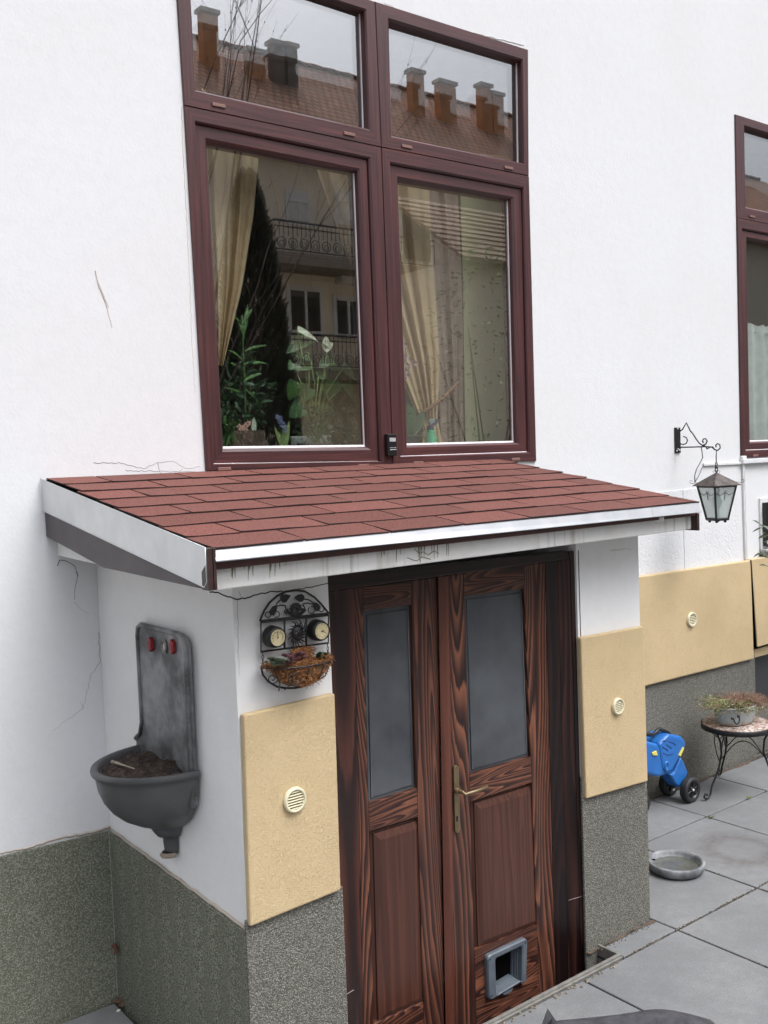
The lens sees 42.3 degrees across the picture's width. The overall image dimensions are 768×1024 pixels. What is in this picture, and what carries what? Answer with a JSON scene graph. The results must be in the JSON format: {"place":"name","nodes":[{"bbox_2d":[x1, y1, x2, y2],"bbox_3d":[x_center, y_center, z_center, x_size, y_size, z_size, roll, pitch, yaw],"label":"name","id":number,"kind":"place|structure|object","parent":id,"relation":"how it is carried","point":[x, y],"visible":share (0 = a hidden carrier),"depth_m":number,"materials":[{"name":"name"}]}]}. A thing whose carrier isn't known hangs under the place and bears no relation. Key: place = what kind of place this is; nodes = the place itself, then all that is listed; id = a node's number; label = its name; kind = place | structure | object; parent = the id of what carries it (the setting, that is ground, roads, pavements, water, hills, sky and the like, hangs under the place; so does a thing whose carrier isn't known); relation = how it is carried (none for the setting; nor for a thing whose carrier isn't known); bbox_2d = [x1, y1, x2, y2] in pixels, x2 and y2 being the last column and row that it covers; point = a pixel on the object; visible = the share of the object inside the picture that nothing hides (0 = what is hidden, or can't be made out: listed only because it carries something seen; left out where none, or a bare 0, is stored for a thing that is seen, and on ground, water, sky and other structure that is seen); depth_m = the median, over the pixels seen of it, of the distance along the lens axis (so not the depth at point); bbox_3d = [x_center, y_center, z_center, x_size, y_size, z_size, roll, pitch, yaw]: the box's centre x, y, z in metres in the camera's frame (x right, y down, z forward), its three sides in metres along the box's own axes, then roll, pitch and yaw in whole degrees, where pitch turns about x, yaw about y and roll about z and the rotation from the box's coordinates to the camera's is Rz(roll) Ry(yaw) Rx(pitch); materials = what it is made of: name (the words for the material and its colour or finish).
{"place":"outdoors","nodes":[
{"label":"outdoors","id":0,"kind":"place"},
{"bbox_2d":[63,1004,133,1023],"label":"side paving","id":1,"kind":"structure","parent":0,"point":[108,1015],"depth_m":3.65,"materials":[{"name":"grey concrete"}]},
{"bbox_2d":[0,0,767,1023],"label":"house","id":2,"kind":"structure","parent":0,"point":[626,186],"depth_m":5.02,"materials":[{"name":"paint"}]},
{"bbox_2d":[202,89,257,365],"bbox_3d":[-0.632,-1.205,4.267,0.273,1.157,0.042,-5,4,-38],"label":"curtain","id":3,"kind":"object","parent":2,"relation":"hanging from","point":[232,178],"visible":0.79,"depth_m":4.24,"materials":[{"name":"beige fabric"}]},
{"bbox_2d":[222,414,241,445],"bbox_3d":[-0.659,-0.331,4.186,0.196,0.178,0.096,-5,4,-38],"label":"houseplant","id":4,"kind":"object","parent":2,"relation":"on","point":[231,433],"visible":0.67,"depth_m":4.19,"materials":[{"name":"green plant"}]},
{"bbox_2d":[223,430,265,445],"bbox_3d":[-0.600,-0.300,4.278,0.205,0.100,0.085,-5,4,-38],"label":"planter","id":5,"kind":"object","parent":2,"relation":"on","point":[250,437],"visible":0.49,"depth_m":4.24,"materials":[{"name":"brown wood"}]},
{"bbox_2d":[236,421,250,430],"bbox_3d":[-0.605,-0.367,4.235,0.095,0.054,0.005,-5,4,-38],"label":"butterfly ornament","id":6,"kind":"object","parent":5,"relation":"on","point":[245,425],"visible":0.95,"depth_m":4.24,"materials":[{"name":"pink wood"}]},
{"bbox_2d":[251,418,256,429],"bbox_3d":[-0.558,-0.374,4.260,0.026,0.064,0.003,-5,4,-38],"label":"leaf ornament","id":7,"kind":"object","parent":5,"relation":"on","point":[253,426],"visible":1,"depth_m":4.26,"materials":[{"name":"green wood"}]},
{"bbox_2d":[224,305,266,421],"bbox_3d":[-0.610,-0.586,4.382,0.238,0.661,0.027,-5,4,-40],"label":"lucky bamboo","id":8,"kind":"object","parent":2,"relation":"on","point":[243,323],"visible":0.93,"depth_m":4.38,"materials":[{"name":"green plant"}]},
{"bbox_2d":[219,343,283,430],"bbox_3d":[-0.671,-0.511,4.376,0.498,0.518,0.191,-5,4,-38],"label":"houseplant","id":9,"kind":"object","parent":2,"relation":"on","point":[252,403],"visible":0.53,"depth_m":4.40,"materials":[{"name":"green plant"}]},
{"bbox_2d":[274,413,289,445],"bbox_3d":[-0.443,-0.345,4.336,0.078,0.175,0.032,-5,4,-38],"label":"hyacinth","id":10,"kind":"object","parent":2,"relation":"on","point":[283,439],"visible":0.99,"depth_m":4.33,"materials":[{"name":"green plant"}]},
{"bbox_2d":[290,435,330,445],"bbox_3d":[-0.333,-0.310,4.524,0.214,0.073,0.096,-5,4,-38],"label":"white planter","id":11,"kind":"object","parent":2,"relation":"on","point":[294,440],"visible":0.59,"depth_m":4.46,"materials":[{"name":"ceramic"}]},
{"bbox_2d":[286,326,355,435],"bbox_3d":[-0.273,-0.589,4.591,0.402,0.521,0.079,-5,4,-40],"label":"anthurium","id":12,"kind":"object","parent":11,"relation":"on","point":[300,392],"visible":0.82,"depth_m":4.53,"materials":[{"name":"green plant"}]},
{"bbox_2d":[297,442,331,445],"bbox_3d":[-0.308,-0.289,4.433,0.177,0.040,0.025,-5,4,-38],"label":"tray","id":13,"kind":"object","parent":2,"relation":"on","point":[318,443],"visible":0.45,"depth_m":4.42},
{"bbox_2d":[292,397,342,442],"bbox_3d":[-0.308,-0.401,4.472,0.250,0.233,0.129,-5,4,-38],"label":"jade plant","id":14,"kind":"object","parent":2,"relation":"on","point":[318,431],"visible":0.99,"depth_m":4.46,"materials":[{"name":"green plant"}]},
{"bbox_2d":[289,350,357,444],"bbox_3d":[-0.220,-0.487,4.715,0.512,0.576,0.165,-5,4,-38],"label":"houseplant","id":15,"kind":"object","parent":2,"relation":"on","point":[348,406],"visible":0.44,"depth_m":4.72,"materials":[{"name":"green plant"}]},
{"bbox_2d":[342,421,358,444],"bbox_3d":[-0.136,-0.353,4.585,0.136,0.140,0.094,-5,4,-38],"label":"houseplant","id":16,"kind":"object","parent":2,"relation":"on","point":[353,438],"visible":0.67,"depth_m":4.58,"materials":[{"name":"green plant"}]},
{"bbox_2d":[176,0,535,470],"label":"window","id":17,"kind":"structure","parent":2,"relation":"in","point":[374,161],"depth_m":4.48,"materials":[{"name":"brown wood"}]},
{"bbox_2d":[40,459,700,1023],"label":"entrance porch","id":18,"kind":"object","parent":2,"relation":"attached to","point":[296,879],"visible":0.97,"depth_m":3.53,"materials":[{"name":"white paint"}]},
{"bbox_2d":[111,942,117,954],"bbox_3d":[-1.010,1.639,3.733,0.011,0.054,0.055,-5,4,-38],"label":"dead leaf","id":19,"kind":"object","parent":18,"relation":"attached to","point":[114,946],"visible":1,"depth_m":3.73,"materials":[{"name":"brown plant"}]},
{"bbox_2d":[90,622,199,858],"bbox_3d":[-0.824,0.778,3.273,0.287,0.784,0.447,-5,4,-38],"label":"wall basin","id":20,"kind":"object","parent":18,"relation":"attached to","point":[156,790],"depth_m":3.23,"materials":[{"name":"metal"}]},
{"bbox_2d":[111,760,134,768],"bbox_3d":[-0.846,0.822,3.221,0.132,0.013,0.014,1,4,44],"label":"wood splinter","id":21,"kind":"object","parent":20,"relation":"on","point":[114,762],"visible":1,"depth_m":3.23,"materials":[{"name":"beige wood"}]},
{"bbox_2d":[259,589,334,690],"bbox_3d":[-0.255,0.397,3.060,0.272,0.313,0.102,-5,4,-38],"label":"wall ornament","id":22,"kind":"object","parent":18,"relation":"attached to","point":[303,672],"depth_m":3.06,"materials":[{"name":"brown metal"}]},
{"bbox_2d":[264,656,287,665],"bbox_3d":[-0.321,0.447,2.984,0.052,0.036,0.083,1,4,43],"label":"succulent","id":23,"kind":"object","parent":22,"relation":"in","point":[273,661],"visible":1,"depth_m":2.97,"materials":[{"name":"green plant"}]},
{"bbox_2d":[282,651,307,664],"bbox_3d":[-0.268,0.442,3.026,0.093,0.033,0.060,-5,4,-38],"label":"succulent","id":24,"kind":"object","parent":22,"relation":"in","point":[294,657],"visible":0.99,"depth_m":3.02,"materials":[{"name":"pink plant"}]},
{"bbox_2d":[316,652,328,658],"bbox_3d":[-0.196,0.444,3.089,0.042,0.026,0.045,-5,4,-38],"label":"succulent","id":25,"kind":"object","parent":22,"relation":"in","point":[318,654],"visible":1,"depth_m":3.08,"materials":[{"name":"green plant"}]},
{"bbox_2d":[354,577,443,1023],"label":"door leaf","id":26,"kind":"structure","parent":18,"relation":"in","point":[396,623],"depth_m":3.51,"materials":[{"name":"brown wood"}]},
{"bbox_2d":[438,562,554,1023],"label":"door leaf","id":27,"kind":"structure","parent":18,"relation":"in","point":[497,831],"depth_m":3.80,"materials":[{"name":"brown wood"}]},
{"bbox_2d":[317,170,439,418],"bbox_3d":[-0.021,-1.115,4.809,0.741,1.331,0.058,-5,4,-38],"label":"curtain","id":28,"kind":"object","parent":2,"relation":"hanging from","point":[420,325],"visible":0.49,"depth_m":4.95,"materials":[{"name":"beige fabric"}]},
{"bbox_2d":[417,381,459,415],"bbox_3d":[0.277,-0.571,5.018,0.282,0.188,0.022,-5,4,-38],"label":"curtain tie","id":29,"kind":"object","parent":28,"relation":"attached to","point":[434,404],"visible":0.91,"depth_m":5.02,"materials":[{"name":"fabric"}]},
{"bbox_2d":[385,434,396,455],"bbox_3d":[0.032,-0.306,4.523,0.053,0.100,0.026,-5,4,-38],"label":"door sensor","id":30,"kind":"object","parent":2,"relation":"attached to","point":[390,444],"depth_m":4.51,"materials":[{"name":"black plastic"}]},
{"bbox_2d":[403,343,416,379],"bbox_3d":[0.116,-0.571,4.891,0.101,0.520,0.047,-5,4,-38],"label":"orchid","id":31,"kind":"object","parent":2,"relation":"on","point":[410,359],"visible":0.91,"depth_m":4.86,"materials":[{"name":"pink plant"}]},
{"bbox_2d":[406,435,419,442],"bbox_3d":[0.114,-0.340,4.833,0.119,0.066,0.060,-5,4,-38],"label":"black pot","id":32,"kind":"object","parent":2,"relation":"on","point":[412,438],"visible":0.28,"depth_m":4.82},
{"bbox_2d":[406,402,424,434],"bbox_3d":[0.150,-0.450,4.854,0.145,0.179,0.015,-5,4,-38],"label":"broad leaf plant","id":33,"kind":"object","parent":32,"relation":"on","point":[414,423],"visible":0.91,"depth_m":4.85,"materials":[{"name":"green plant"}]},
{"bbox_2d":[419,432,424,442],"bbox_3d":[0.184,-0.348,4.823,0.025,0.078,0.026,-5,4,-38],"label":"dropper bottle","id":34,"kind":"object","parent":2,"relation":"on","point":[421,438],"visible":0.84,"depth_m":4.81,"materials":[{"name":"beige glass"}]},
{"bbox_2d":[425,419,437,442],"bbox_3d":[0.228,-0.385,4.870,0.083,0.144,0.082,-5,4,-38],"label":"spray bottle","id":35,"kind":"object","parent":2,"relation":"on","point":[430,436],"visible":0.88,"depth_m":4.85,"materials":[{"name":"green plastic"}]},
{"bbox_2d":[422,419,441,442],"bbox_3d":[0.241,-0.389,5.044,0.170,0.167,0.018,-5,4,-38],"label":"curtain","id":36,"kind":"object","parent":2,"relation":"hanging from","point":[436,431],"visible":0.39,"depth_m":5.07,"materials":[{"name":"beige fabric"}]},
{"bbox_2d":[429,190,463,442],"bbox_3d":[0.294,-1.063,5.131,0.302,1.505,0.038,-5,4,-38],"label":"curtain","id":37,"kind":"object","parent":2,"relation":"hanging from","point":[445,228],"visible":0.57,"depth_m":5.17,"materials":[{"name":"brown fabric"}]},
{"bbox_2d":[458,195,465,441],"bbox_3d":[0.410,-1.078,5.239,0.040,1.515,0.016,-5,4,-38],"label":"curtain edge","id":38,"kind":"object","parent":2,"relation":"attached to","point":[459,205],"visible":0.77,"depth_m":5.24,"materials":[{"name":"brown fabric"}]},
{"bbox_2d":[461,154,511,441],"bbox_3d":[0.627,-1.144,5.440,0.601,1.660,0.002,-5,4,-38],"label":"roller blind","id":39,"kind":"object","parent":2,"relation":"attached to","point":[484,348],"visible":0.45,"depth_m":5.38,"materials":[{"name":"fabric"}]},
{"bbox_2d":[674,422,743,522],"bbox_3d":[1.830,-0.234,5.747,0.306,0.579,0.526,-3,3,-8],"label":"wall lantern","id":40,"kind":"object","parent":2,"relation":"attached to","point":[716,491],"depth_m":5.59,"materials":[{"name":"black metal"}]},
{"bbox_2d":[703,456,747,559],"bbox_3d":[2.130,-0.013,6.181,0.447,0.662,0.021,-5,4,-38],"label":"cable duct","id":41,"kind":"object","parent":2,"relation":"attached to","point":[743,504],"visible":1,"depth_m":6.30,"materials":[{"name":"white plastic"}]},
{"bbox_2d":[734,114,767,457],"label":"window","id":42,"kind":"structure","parent":2,"relation":"in","point":[751,224],"depth_m":6.27,"materials":[{"name":"brown wood"}]},
{"bbox_2d":[759,497,767,551],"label":"window","id":43,"kind":"structure","parent":2,"relation":"attached to","point":[763,511],"depth_m":6.42,"materials":[{"name":"white plastic"}]},
{"bbox_2d":[117,754,767,1023],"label":"ground","id":44,"kind":"structure","parent":0,"point":[443,918],"depth_m":4.31,"materials":[{"name":"grey concrete"}]},
{"bbox_2d":[112,996,124,1006],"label":"leaf litter","id":45,"kind":"object","parent":44,"relation":"on","point":[121,1004],"visible":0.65,"depth_m":3.75,"materials":[{"name":"brown plant"}]},
{"bbox_2d":[505,755,767,1023],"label":"paving","id":46,"kind":"structure","parent":0,"point":[681,971],"depth_m":4.15,"materials":[{"name":"grey concrete"}]},
{"bbox_2d":[542,1008,714,1023],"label":"cat","id":47,"kind":"object","parent":46,"relation":"on","point":[658,1016],"visible":1,"depth_m":3.08},
{"bbox_2d":[646,727,700,809],"bbox_3d":[1.541,1.424,5.572,0.534,0.464,0.202,-5,4,-38],"label":"ride on toy","id":48,"kind":"object","parent":46,"relation":"on","point":[665,749],"visible":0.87,"depth_m":5.56,"materials":[{"name":"blue plastic"}]},
{"bbox_2d":[587,756,761,953],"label":"wall base dirt","id":49,"kind":"structure","parent":46,"relation":"on","point":[651,799],"depth_m":5.71,"materials":[{"name":"soil"}]},
{"bbox_2d":[649,849,704,879],"bbox_3d":[1.392,1.682,4.735,0.268,0.052,0.268,-5,4,-38],"label":"water dish","id":50,"kind":"object","parent":46,"relation":"on","point":[676,864],"visible":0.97,"depth_m":4.74,"materials":[{"name":"grey stone"}]},
{"bbox_2d":[591,756,767,967],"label":"joint grit","id":51,"kind":"object","parent":46,"relation":"on","point":[656,940],"visible":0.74,"depth_m":4.18,"materials":[{"name":"grey gravel"}]},
{"bbox_2d":[701,715,767,799],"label":"plant table","id":52,"kind":"object","parent":46,"relation":"on","point":[757,727],"visible":0.84,"depth_m":5.70,"materials":[{"name":"black metal"}]},
{"bbox_2d":[714,699,755,726],"bbox_3d":[2.035,1.171,5.782,0.349,0.109,0.230,-5,4,-38],"label":"enamel tub","id":53,"kind":"object","parent":52,"relation":"on","point":[741,719],"visible":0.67,"depth_m":5.69,"materials":[{"name":"grey metal"}]},
{"bbox_2d":[690,688,767,718],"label":"dried plant","id":54,"kind":"object","parent":53,"relation":"in","point":[733,701],"visible":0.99,"depth_m":5.75,"materials":[{"name":"green plant"}]},
{"bbox_2d":[753,520,767,565],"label":"shrub","id":55,"kind":"object","parent":46,"relation":"on","point":[761,554],"visible":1,"depth_m":5.84,"materials":[{"name":"green plant"}]},
{"bbox_3d":[0.326,1.986,3.708,1.320,0.320,0.390,-5,4,-38],"label":"door pit","id":56,"kind":"object","parent":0,"visible":0},
{"bbox_2d":[483,944,622,1023],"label":"edging strip","id":57,"kind":"object","parent":56,"relation":"on","point":[611,957],"visible":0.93,"depth_m":3.74,"materials":[{"name":"metal"}]},
{"bbox_3d":[2.897,-1.227,6.914,1.840,0.010,0.010,-5,4,-38],"label":"curtain rod","id":58,"kind":"object","parent":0,"visible":0},
{"bbox_2d":[748,323,767,439],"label":"half curtain","id":59,"kind":"object","parent":58,"relation":"hanging from","point":[758,378],"visible":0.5,"depth_m":6.59,"materials":[{"name":"white fabric"}]}
]}

